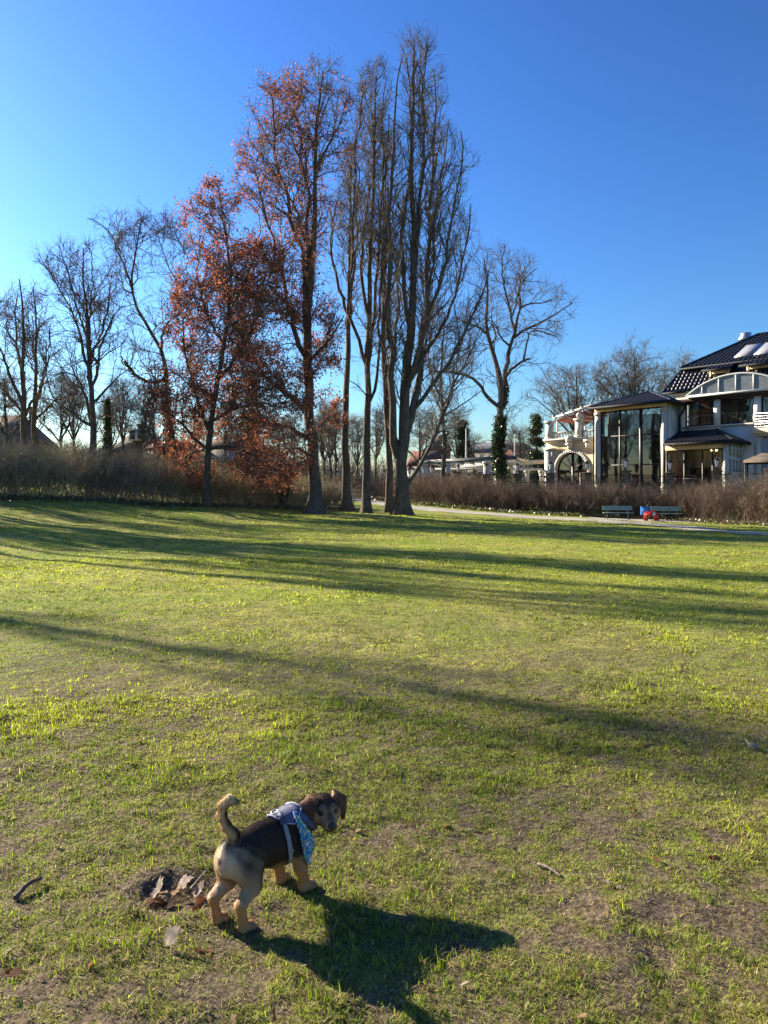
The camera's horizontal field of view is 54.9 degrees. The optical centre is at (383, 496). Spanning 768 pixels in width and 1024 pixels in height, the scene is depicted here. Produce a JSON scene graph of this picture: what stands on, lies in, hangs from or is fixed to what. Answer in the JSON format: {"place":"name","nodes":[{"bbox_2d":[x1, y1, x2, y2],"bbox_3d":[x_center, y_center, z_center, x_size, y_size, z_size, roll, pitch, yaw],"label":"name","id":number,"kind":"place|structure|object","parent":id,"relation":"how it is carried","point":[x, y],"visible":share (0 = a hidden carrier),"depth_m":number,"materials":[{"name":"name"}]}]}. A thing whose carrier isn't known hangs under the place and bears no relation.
{"place":"outdoors","nodes":[
{"label":"outdoors","id":0,"kind":"place"},
{"bbox_2d":[0,482,767,1023],"bbox_3d":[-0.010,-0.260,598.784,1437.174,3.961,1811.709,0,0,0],"label":"ground","id":1,"kind":"structure","parent":0,"point":[546,688],"depth_m":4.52,"materials":[{"name":"plant"}]},
{"bbox_2d":[1,967,25,976],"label":"fallen leaf","id":2,"kind":"object","parent":1,"relation":"on","point":[10,971],"visible":1,"depth_m":2.31,"materials":[{"name":"plant"}]},
{"bbox_2d":[0,361,32,445],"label":"bare tree","id":3,"kind":"object","parent":1,"relation":"on","point":[5,416],"visible":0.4,"depth_m":63.80,"materials":[{"name":"brown plant"}]},
{"bbox_2d":[17,1015,31,1023],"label":"fallen leaf","id":4,"kind":"object","parent":1,"relation":"on","point":[23,1020],"visible":1,"depth_m":2.06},
{"bbox_2d":[13,877,42,899],"bbox_3d":[-1.355,1.486,2.812,0.028,0.032,0.136,0,0,16],"label":"stick","id":5,"kind":"object","parent":1,"relation":"on","point":[21,890],"visible":1,"depth_m":2.79,"materials":[{"name":"wood"}]},
{"bbox_2d":[0,408,59,451],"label":"house","id":6,"kind":"structure","parent":1,"relation":"on","point":[40,434],"depth_m":109.66,"materials":[{"name":"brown paint"}]},
{"bbox_2d":[0,274,70,483],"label":"bare tree","id":7,"kind":"object","parent":1,"relation":"on","point":[22,397],"visible":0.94,"depth_m":45.90,"materials":[{"name":"brown plant"}]},
{"bbox_2d":[0,280,78,484],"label":"bare tree","id":8,"kind":"object","parent":1,"relation":"on","point":[34,417],"visible":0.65,"depth_m":47.40,"materials":[{"name":"brown plant"}]},
{"bbox_2d":[28,372,88,469],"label":"bare tree","id":9,"kind":"object","parent":1,"relation":"on","point":[71,403],"visible":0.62,"depth_m":59.96,"materials":[{"name":"brown plant"}]},
{"bbox_2d":[44,366,97,468],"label":"bare tree","id":10,"kind":"object","parent":1,"relation":"on","point":[74,435],"visible":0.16,"depth_m":70.03,"materials":[{"name":"brown plant"}]},
{"bbox_2d":[27,230,137,495],"bbox_3d":[-17.708,-7.421,42.779,6.220,15.396,5.685,0,0,27],"label":"bare tree","id":11,"kind":"object","parent":1,"relation":"on","point":[92,423],"visible":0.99,"depth_m":42.75,"materials":[{"name":"brown plant"}]},
{"bbox_2d":[101,398,112,457],"bbox_3d":[-20.195,-3.816,53.985,0.881,6.843,0.856,0,0,0],"label":"ivy covered stump","id":12,"kind":"object","parent":1,"relation":"on","point":[107,420],"visible":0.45,"depth_m":53.86,"materials":[{"name":"green plant"}]},
{"bbox_2d":[96,389,134,447],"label":"bare tree","id":13,"kind":"object","parent":1,"relation":"on","point":[113,414],"visible":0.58,"depth_m":61.68,"materials":[{"name":"brown plant"}]},
{"bbox_2d":[95,369,140,457],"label":"bare tree","id":14,"kind":"object","parent":1,"relation":"on","point":[122,388],"visible":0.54,"depth_m":65.85,"materials":[{"name":"brown plant"}]},
{"bbox_2d":[112,425,159,456],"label":"house","id":15,"kind":"structure","parent":1,"relation":"on","point":[128,438],"depth_m":113.26,"materials":[{"name":"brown paint"}]},
{"bbox_2d":[125,402,160,463],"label":"bare tree","id":16,"kind":"object","parent":1,"relation":"on","point":[144,438],"visible":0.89,"depth_m":63.79,"materials":[{"name":"brown plant"}]},
{"bbox_2d":[87,195,205,497],"bbox_3d":[-15.976,-9.962,50.174,7.976,20.611,5.920,0,0,-17],"label":"bare tree","id":17,"kind":"object","parent":1,"relation":"on","point":[121,235],"visible":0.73,"depth_m":49.88,"materials":[{"name":"brown plant"}]},
{"bbox_2d":[0,434,307,480],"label":"shrub belt","id":18,"kind":"object","parent":1,"relation":"on","point":[223,460],"visible":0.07,"depth_m":70.44,"materials":[{"name":"plant"}]},
{"bbox_2d":[146,898,162,902],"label":"fallen leaf","id":19,"kind":"object","parent":1,"relation":"on","point":[152,900],"visible":1,"depth_m":2.77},
{"bbox_2d":[148,876,163,897],"bbox_3d":[-0.863,1.484,2.803,0.099,0.032,0.052,-41,28,-13],"label":"fallen leaf","id":20,"kind":"object","parent":1,"relation":"on","point":[156,890],"visible":1,"depth_m":2.81,"materials":[{"name":"plant"}]},
{"bbox_2d":[129,372,189,456],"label":"bare tree","id":21,"kind":"object","parent":1,"relation":"on","point":[138,414],"visible":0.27,"depth_m":71.49,"materials":[{"name":"brown plant"}]},
{"bbox_2d":[158,890,168,896],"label":"fallen leaf","id":22,"kind":"object","parent":1,"relation":"on","point":[163,894],"visible":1,"depth_m":2.79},
{"bbox_2d":[0,492,329,510],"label":"leaf litter","id":23,"kind":"object","parent":1,"relation":"on","point":[72,498],"visible":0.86,"depth_m":38.96,"materials":[{"name":"plant"}]},
{"bbox_2d":[160,432,179,466],"bbox_3d":[-15.059,-2.311,51.953,1.418,4.953,1.469,0,0,0],"label":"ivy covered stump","id":24,"kind":"object","parent":1,"relation":"on","point":[173,449],"visible":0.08,"depth_m":51.78,"materials":[{"name":"green plant"}]},
{"bbox_2d":[163,924,180,946],"bbox_3d":[-0.700,1.452,2.454,0.076,0.019,0.071,-34,38,-19],"label":"fallen leaf","id":25,"kind":"object","parent":1,"relation":"on","point":[170,937],"visible":1,"depth_m":2.45,"materials":[{"name":"plant"}]},
{"bbox_2d":[145,441,201,461],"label":"house","id":26,"kind":"structure","parent":1,"relation":"on","point":[150,447],"depth_m":92.59,"materials":[{"name":"brown paint"}]},
{"bbox_2d":[170,881,180,895],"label":"fallen leaf","id":27,"kind":"object","parent":1,"relation":"on","point":[174,890],"visible":1,"depth_m":2.84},
{"bbox_2d":[177,874,193,889],"bbox_3d":[-0.764,1.482,2.847,0.075,0.011,0.072,-34,20,0],"label":"fallen leaf","id":28,"kind":"object","parent":27,"relation":"on","point":[184,880],"visible":1,"depth_m":2.85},
{"bbox_2d":[67,855,298,932],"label":"soil crumbs","id":29,"kind":"object","parent":1,"relation":"on","point":[139,891],"visible":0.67,"depth_m":2.79,"materials":[{"name":"soil"}]},
{"bbox_2d":[0,426,370,508],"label":"thicket","id":30,"kind":"object","parent":1,"relation":"on","point":[112,474],"visible":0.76,"depth_m":40.45,"materials":[{"name":"plant"}]},
{"bbox_2d":[176,396,215,455],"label":"bare tree","id":31,"kind":"object","parent":1,"relation":"on","point":[207,416],"visible":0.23,"depth_m":77.95,"materials":[{"name":"brown plant"}]},
{"bbox_2d":[191,881,203,897],"bbox_3d":[-0.713,1.504,2.844,0.065,0.026,0.063,-32,29,-25],"label":"fallen leaf","id":32,"kind":"object","parent":1,"relation":"on","point":[197,890],"visible":1,"depth_m":2.85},
{"bbox_2d":[190,871,205,889],"bbox_3d":[-0.722,1.500,2.888,0.015,0.036,0.096,0,0,27],"label":"stick","id":33,"kind":"object","parent":1,"relation":"on","point":[194,884],"visible":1,"depth_m":2.87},
{"bbox_2d":[192,894,205,911],"bbox_3d":[-0.679,1.495,2.709,0.041,0.023,0.075,11,19,6],"label":"fallen leaf","id":34,"kind":"object","parent":1,"relation":"on","point":[200,901],"visible":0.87,"depth_m":2.72,"materials":[{"name":"plant"}]},
{"bbox_2d":[194,946,212,954],"bbox_3d":[-0.591,1.487,2.423,0.066,0.020,0.038,12,2,-17],"label":"fallen leaf","id":35,"kind":"object","parent":1,"relation":"on","point":[198,950],"visible":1,"depth_m":2.43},
{"bbox_2d":[132,166,322,507],"bbox_3d":[-8.494,-8.743,40.653,10.551,19.188,7.846,0,0,0],"label":"brown leaved oak","id":36,"kind":"object","parent":1,"relation":"on","point":[259,297],"visible":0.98,"depth_m":40.31,"materials":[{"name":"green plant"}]},
{"bbox_2d":[213,405,241,462],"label":"bare tree","id":37,"kind":"object","parent":1,"relation":"on","point":[224,439],"visible":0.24,"depth_m":79.80,"materials":[{"name":"brown plant"}]},
{"bbox_2d":[229,1014,235,1023],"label":"fallen leaf","id":38,"kind":"object","parent":1,"relation":"on","point":[232,1019],"visible":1,"depth_m":2.12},
{"bbox_2d":[202,435,268,466],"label":"house","id":39,"kind":"structure","parent":1,"relation":"on","point":[214,452],"depth_m":96.00,"materials":[{"name":"white paint"}]},
{"bbox_2d":[241,388,263,502],"bbox_3d":[-8.527,-3.519,48.033,1.647,8.584,1.667,0,0,0],"label":"ivy covered stump","id":40,"kind":"object","parent":1,"relation":"on","point":[248,441],"visible":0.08,"depth_m":47.77,"materials":[{"name":"green plant"}]},
{"bbox_2d":[55,432,490,492],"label":"woodland","id":41,"kind":"object","parent":1,"relation":"on","point":[340,468],"visible":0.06,"depth_m":150.57,"materials":[{"name":"plant"}]},
{"bbox_2d":[273,1007,275,1021],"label":"fallen leaf","id":42,"kind":"object","parent":1,"relation":"on","point":[274,1013],"visible":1,"depth_m":2.13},
{"bbox_2d":[207,789,346,933],"bbox_3d":[-0.390,1.262,2.760,0.594,0.490,0.257,0,0,-42],"label":"dog","id":43,"kind":"object","parent":1,"relation":"on","point":[279,839],"visible":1,"depth_m":2.65},
{"bbox_2d":[265,416,300,458],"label":"bare tree","id":44,"kind":"object","parent":1,"relation":"on","point":[278,446],"visible":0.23,"depth_m":83.68,"materials":[{"name":"brown plant"}]},
{"bbox_2d":[277,457,290,508],"bbox_3d":[-6.437,-0.805,46.980,1.058,3.588,1.018,0,0,0],"label":"ivy covered stump","id":45,"kind":"object","parent":1,"relation":"on","point":[283,502],"visible":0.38,"depth_m":46.80,"materials":[{"name":"green plant"}]},
{"bbox_2d":[199,49,373,513],"bbox_3d":[-5.994,-12.531,43.664,10.839,27.760,7.757,0,0,0],"label":"brown leaved oak","id":46,"kind":"object","parent":1,"relation":"on","point":[308,246],"visible":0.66,"depth_m":43.64,"materials":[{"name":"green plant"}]},
{"bbox_2d":[276,412,306,473],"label":"bare tree","id":47,"kind":"object","parent":1,"relation":"on","point":[296,427],"visible":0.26,"depth_m":85.74,"materials":[{"name":"brown plant"}]},
{"bbox_2d":[314,407,340,482],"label":"bare tree","id":48,"kind":"object","parent":1,"relation":"on","point":[320,445],"visible":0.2,"depth_m":83.86,"materials":[{"name":"brown plant"}]},
{"bbox_2d":[314,395,354,484],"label":"bare tree","id":49,"kind":"object","parent":1,"relation":"on","point":[329,447],"visible":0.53,"depth_m":77.92,"materials":[{"name":"brown plant"}]},
{"bbox_2d":[316,400,356,476],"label":"bare tree","id":50,"kind":"object","parent":1,"relation":"on","point":[336,460],"visible":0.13,"depth_m":91.88,"materials":[{"name":"brown plant"}]},
{"bbox_2d":[300,136,384,510],"bbox_3d":[-2.513,-11.553,50.072,5.791,25.586,4.192,0,0,16],"label":"bare oak tree","id":51,"kind":"object","parent":1,"relation":"on","point":[346,504],"visible":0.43,"depth_m":50.02,"materials":[{"name":"brown plant"}]},
{"bbox_2d":[337,408,378,474],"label":"bare tree","id":52,"kind":"object","parent":1,"relation":"on","point":[354,424],"visible":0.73,"depth_m":87.51,"materials":[{"name":"brown plant"}]},
{"bbox_2d":[321,474,412,497],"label":"hedge","id":53,"kind":"object","parent":1,"relation":"on","point":[379,489],"visible":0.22,"depth_m":74.52,"materials":[{"name":"plant"}]},
{"bbox_2d":[323,52,415,513],"bbox_3d":[-0.620,-13.152,45.788,5.784,28.954,5.017,0,0,31],"label":"bare oak tree","id":54,"kind":"object","parent":1,"relation":"on","point":[366,504],"visible":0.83,"depth_m":45.66,"materials":[{"name":"brown plant"}]},
{"bbox_2d":[361,399,396,492],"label":"bare tree","id":55,"kind":"object","parent":1,"relation":"on","point":[379,431],"visible":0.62,"depth_m":94.33,"materials":[{"name":"brown plant"}]},
{"bbox_2d":[354,492,418,502],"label":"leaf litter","id":56,"kind":"object","parent":1,"relation":"on","point":[379,498],"visible":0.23,"depth_m":69.64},
{"bbox_2d":[361,118,418,512],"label":"bare oak tree","id":57,"kind":"object","parent":1,"relation":"on","point":[389,501],"visible":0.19,"depth_m":49.85,"materials":[{"name":"brown plant"}]},
{"bbox_2d":[397,402,440,479],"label":"bare tree","id":58,"kind":"object","parent":1,"relation":"on","point":[418,431],"visible":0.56,"depth_m":97.87,"materials":[{"name":"brown plant"}]},
{"bbox_2d":[407,451,441,477],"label":"house","id":59,"kind":"structure","parent":1,"relation":"on","point":[412,463],"depth_m":109.59,"materials":[{"name":"white paint"}]},
{"bbox_2d":[347,18,516,514],"bbox_3d":[2.905,-13.668,44.743,10.196,30.252,6.279,0,0,-17],"label":"bare oak tree","id":60,"kind":"object","parent":1,"relation":"on","point":[399,450],"visible":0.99,"depth_m":44.53,"materials":[{"name":"brown plant"}]},
{"bbox_2d":[431,435,451,458],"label":"house","id":61,"kind":"structure","parent":1,"relation":"on","point":[448,451],"depth_m":140.02,"materials":[{"name":"paint"}]},
{"bbox_2d":[411,301,480,502],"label":"bare tree","id":62,"kind":"object","parent":1,"relation":"on","point":[444,438],"visible":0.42,"depth_m":63.98,"materials":[{"name":"brown plant"}]},
{"bbox_2d":[437,405,472,457],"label":"bare tree","id":63,"kind":"object","parent":1,"relation":"on","point":[451,435],"visible":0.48,"depth_m":103.74,"materials":[{"name":"brown plant"}]},
{"bbox_2d":[451,419,474,482],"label":"conifer tree","id":64,"kind":"object","parent":1,"relation":"on","point":[460,437],"visible":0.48,"depth_m":95.68,"materials":[{"name":"green plant"}]},
{"bbox_2d":[465,428,466,463],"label":"flagpole","id":65,"kind":"object","parent":1,"relation":"on","point":[466,445],"visible":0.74,"depth_m":83.94,"materials":[{"name":"metal"}]},
{"bbox_2d":[455,432,492,474],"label":"bare tree","id":66,"kind":"object","parent":1,"relation":"on","point":[473,450],"visible":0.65,"depth_m":95.57,"materials":[{"name":"brown plant"}]},
{"bbox_2d":[469,468,481,484],"bbox_3d":[8.203,-0.769,64.521,2.488,3.505,2.913,0,0,0],"label":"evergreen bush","id":67,"kind":"object","parent":1,"relation":"on","point":[477,475],"visible":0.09,"depth_m":64.36,"materials":[{"name":"green plant"}]},
{"bbox_2d":[419,455,543,485],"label":"white pergola","id":68,"kind":"object","parent":1,"relation":"on","point":[478,463],"visible":0.55,"depth_m":73.49,"materials":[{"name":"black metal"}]},
{"bbox_2d":[490,857,496,871],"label":"fallen leaf","id":69,"kind":"object","parent":1,"relation":"on","point":[493,863],"visible":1,"depth_m":2.98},
{"bbox_2d":[468,442,532,481],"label":"house","id":70,"kind":"structure","parent":1,"relation":"on","point":[486,452],"depth_m":151.61,"materials":[{"name":"white paint"}]},
{"bbox_2d":[410,501,592,516],"bbox_3d":[8.135,0.946,58.085,4.653,1.173,18.283,0,0,-44],"label":"ground ivy","id":71,"kind":"object","parent":1,"relation":"on","point":[468,507],"visible":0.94,"depth_m":56.59,"materials":[{"name":"green plant"}]},
{"bbox_2d":[438,239,580,508],"bbox_3d":[10.226,-9.484,60.333,12.591,22.387,7.100,0,0,0],"label":"ivy clad tree","id":72,"kind":"object","parent":1,"relation":"on","point":[498,447],"visible":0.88,"depth_m":59.70,"materials":[{"name":"brown plant"}]},
{"bbox_2d":[514,435,515,473],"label":"flagpole","id":73,"kind":"object","parent":1,"relation":"on","point":[514,450],"visible":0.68,"depth_m":81.94,"materials":[{"name":"metal"}]},
{"bbox_2d":[511,473,522,508],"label":"stone pillar","id":74,"kind":"structure","parent":1,"relation":"on","point":[515,476],"depth_m":60.76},
{"bbox_2d":[504,450,537,480],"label":"house","id":75,"kind":"structure","parent":1,"relation":"on","point":[523,454],"depth_m":118.64,"materials":[{"name":"white paint"}]},
{"bbox_2d":[504,419,543,473],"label":"bare tree","id":76,"kind":"object","parent":1,"relation":"on","point":[519,437],"visible":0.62,"depth_m":103.31,"materials":[{"name":"brown plant"}]},
{"bbox_2d":[521,413,546,495],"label":"conifer tree","id":77,"kind":"object","parent":1,"relation":"on","point":[534,431],"visible":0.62,"depth_m":85.65,"materials":[{"name":"green plant"}]},
{"bbox_2d":[537,863,560,876],"bbox_3d":[0.660,1.486,2.951,0.016,0.018,0.115,0,0,-42],"label":"stick","id":78,"kind":"object","parent":1,"relation":"on","point":[547,867],"visible":1,"depth_m":2.96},
{"bbox_2d":[545,472,555,510],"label":"stone pillar","id":79,"kind":"structure","parent":1,"relation":"on","point":[550,475],"depth_m":59.37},
{"bbox_2d":[522,361,627,436],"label":"bare tree","id":80,"kind":"object","parent":1,"relation":"on","point":[579,398],"visible":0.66,"depth_m":87.58,"materials":[{"name":"brown plant"}]},
{"bbox_2d":[393,468,767,521],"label":"hedge","id":81,"kind":"object","parent":1,"relation":"on","point":[741,502],"visible":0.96,"depth_m":53.51,"materials":[{"name":"plant"}]},
{"bbox_2d":[581,472,592,513],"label":"stone pillar","id":82,"kind":"structure","parent":1,"relation":"on","point":[585,474],"depth_m":57.39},
{"bbox_2d":[414,472,764,517],"bbox_3d":[13.317,-0.137,59.649,2.640,3.432,33.104,0,0,-45],"label":"iron fence","id":83,"kind":"object","parent":1,"relation":"on","point":[682,482],"visible":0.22,"depth_m":54.25,"materials":[{"name":"metal"}]},
{"bbox_2d":[620,470,631,516],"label":"stone pillar","id":84,"kind":"structure","parent":1,"relation":"on","point":[625,475],"depth_m":55.38,"materials":[{"name":"stone"}]},
{"bbox_2d":[623,458,628,467],"bbox_3d":[18.193,-2.454,55.600,0.430,0.980,0.430,0,0,0],"label":"lantern","id":85,"kind":"object","parent":84,"relation":"on","point":[625,461],"visible":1,"depth_m":55.50,"materials":[{"name":"glass"}]},
{"bbox_2d":[578,330,676,414],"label":"bare tree","id":86,"kind":"object","parent":1,"relation":"on","point":[634,383],"visible":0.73,"depth_m":83.83,"materials":[{"name":"brown plant"}]},
{"bbox_2d":[589,517,703,522],"bbox_3d":[16.807,1.512,46.301,6.735,0.221,9.730,0,0,0],"label":"path bay","id":87,"kind":"object","parent":1,"relation":"on","point":[642,520],"visible":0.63,"depth_m":48.39,"materials":[{"name":"gravel"}]},
{"bbox_2d":[602,506,632,519],"bbox_3d":[15.727,1.099,49.721,1.960,0.957,0.604,0,0,6],"label":"park bench","id":88,"kind":"object","parent":87,"relation":"on","point":[606,508],"visible":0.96,"depth_m":49.87,"materials":[{"name":"wood"}]},
{"bbox_2d":[640,505,648,514],"bbox_3d":[17.244,1.046,48.927,0.515,1.020,0.485,0,0,9],"label":"litter bin","id":89,"kind":"object","parent":87,"relation":"on","point":[643,509],"visible":0.84,"depth_m":48.72,"materials":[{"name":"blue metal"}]},
{"bbox_2d":[543,332,767,518],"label":"restaurant building","id":90,"kind":"structure","parent":1,"relation":"on","point":[719,409],"depth_m":58.74,"materials":[{"name":"white paint"}]},
{"bbox_2d":[557,453,586,512],"bbox_3d":[16.439,-1.127,64.356,2.995,5.354,0.152,0,0,45],"label":"arched window","id":91,"kind":"structure","parent":90,"relation":"in","point":[572,471],"depth_m":64.36,"materials":[{"name":"black glass"}]},
{"bbox_2d":[601,406,660,514],"bbox_3d":[19.839,-2.746,59.457,5.215,8.591,0.220,0,0,45],"label":"bay window","id":92,"kind":"structure","parent":90,"relation":"in","point":[640,434],"depth_m":58.85,"materials":[{"name":"black glass"}]},
{"bbox_2d":[666,448,722,516],"bbox_3d":[23.247,-0.990,55.428,4.276,5.081,0.120,0,0,45],"label":"window","id":93,"kind":"structure","parent":90,"relation":"in","point":[702,478],"depth_m":54.96,"materials":[{"name":"black glass"}]},
{"bbox_2d":[685,400,713,426],"bbox_3d":[24.718,-6.490,57.859,2.237,1.931,0.120,0,0,45],"label":"window","id":94,"kind":"structure","parent":90,"relation":"in","point":[699,402],"depth_m":57.82,"materials":[{"name":"black glass"}]},
{"bbox_2d":[721,396,753,423],"bbox_3d":[26.707,-6.490,55.870,2.424,1.931,0.120,0,0,45],"label":"window","id":95,"kind":"structure","parent":90,"relation":"in","point":[736,399],"depth_m":55.86,"materials":[{"name":"black glass"}]},
{"bbox_2d":[761,395,767,427],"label":"window","id":96,"kind":"structure","parent":90,"relation":"in","point":[764,395],"depth_m":54.56,"materials":[{"name":"black glass"}]},
{"bbox_2d":[650,506,682,518],"bbox_3d":[18.595,1.134,48.717,1.960,0.957,0.604,0,0,16],"label":"park bench","id":97,"kind":"object","parent":1,"relation":"on","point":[676,509],"visible":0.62,"depth_m":48.82,"materials":[{"name":"wood"}]},
{"bbox_2d":[664,472,675,516],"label":"stone pillar","id":98,"kind":"structure","parent":1,"relation":"on","point":[669,478],"depth_m":53.64,"materials":[{"name":"stone"}]},
{"bbox_2d":[667,460,672,469],"bbox_3d":[20.847,-2.244,53.900,0.430,0.980,0.430,0,0,0],"label":"lantern","id":99,"kind":"object","parent":98,"relation":"on","point":[669,463],"visible":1,"depth_m":53.80,"materials":[{"name":"glass"}]},
{"bbox_2d":[656,344,698,411],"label":"bare tree","id":100,"kind":"object","parent":1,"relation":"on","point":[682,362],"visible":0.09,"depth_m":87.89,"materials":[{"name":"brown plant"}]},
{"bbox_2d":[708,855,720,860],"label":"fallen leaf","id":101,"kind":"object","parent":1,"relation":"on","point":[714,857],"visible":1,"depth_m":3.04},
{"bbox_2d":[662,517,767,525],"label":"ground ivy","id":102,"kind":"object","parent":1,"relation":"on","point":[734,522],"visible":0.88,"depth_m":44.35,"materials":[{"name":"green plant"}]},
{"bbox_2d":[710,470,722,518],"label":"stone pillar","id":103,"kind":"structure","parent":1,"relation":"on","point":[715,473],"depth_m":50.95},
{"bbox_2d":[714,457,719,469],"bbox_3d":[23.047,-2.298,51.200,0.430,0.980,0.430,0,0,0],"label":"lantern","id":104,"kind":"object","parent":103,"relation":"on","point":[716,461],"visible":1,"depth_m":51.10,"materials":[{"name":"glass"}]},
{"bbox_2d":[745,739,759,749],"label":"fallen leaf","id":105,"kind":"object","parent":1,"relation":"on","point":[753,745],"visible":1,"depth_m":4.38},
{"bbox_2d":[743,451,767,485],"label":"gazebo","id":106,"kind":"object","parent":1,"relation":"on","point":[761,458],"visible":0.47,"depth_m":48.38,"materials":[{"name":"beige fabric"}]},
{"bbox_2d":[0,0,767,494],"label":"sky","id":107,"kind":"structure","parent":0,"point":[622,144],"materials":[{"name":"blue"}]},
{"bbox_2d":[338,495,767,534],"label":"path","id":108,"kind":"structure","parent":0,"point":[544,517],"depth_m":46.07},
{"bbox_2d":[643,510,658,520],"bbox_3d":[15.757,1.121,43.591,0.798,0.603,0.460,0,0,9],"label":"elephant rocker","id":109,"kind":"object","parent":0,"point":[654,514],"visible":1,"depth_m":43.40,"materials":[{"name":"red paint"}]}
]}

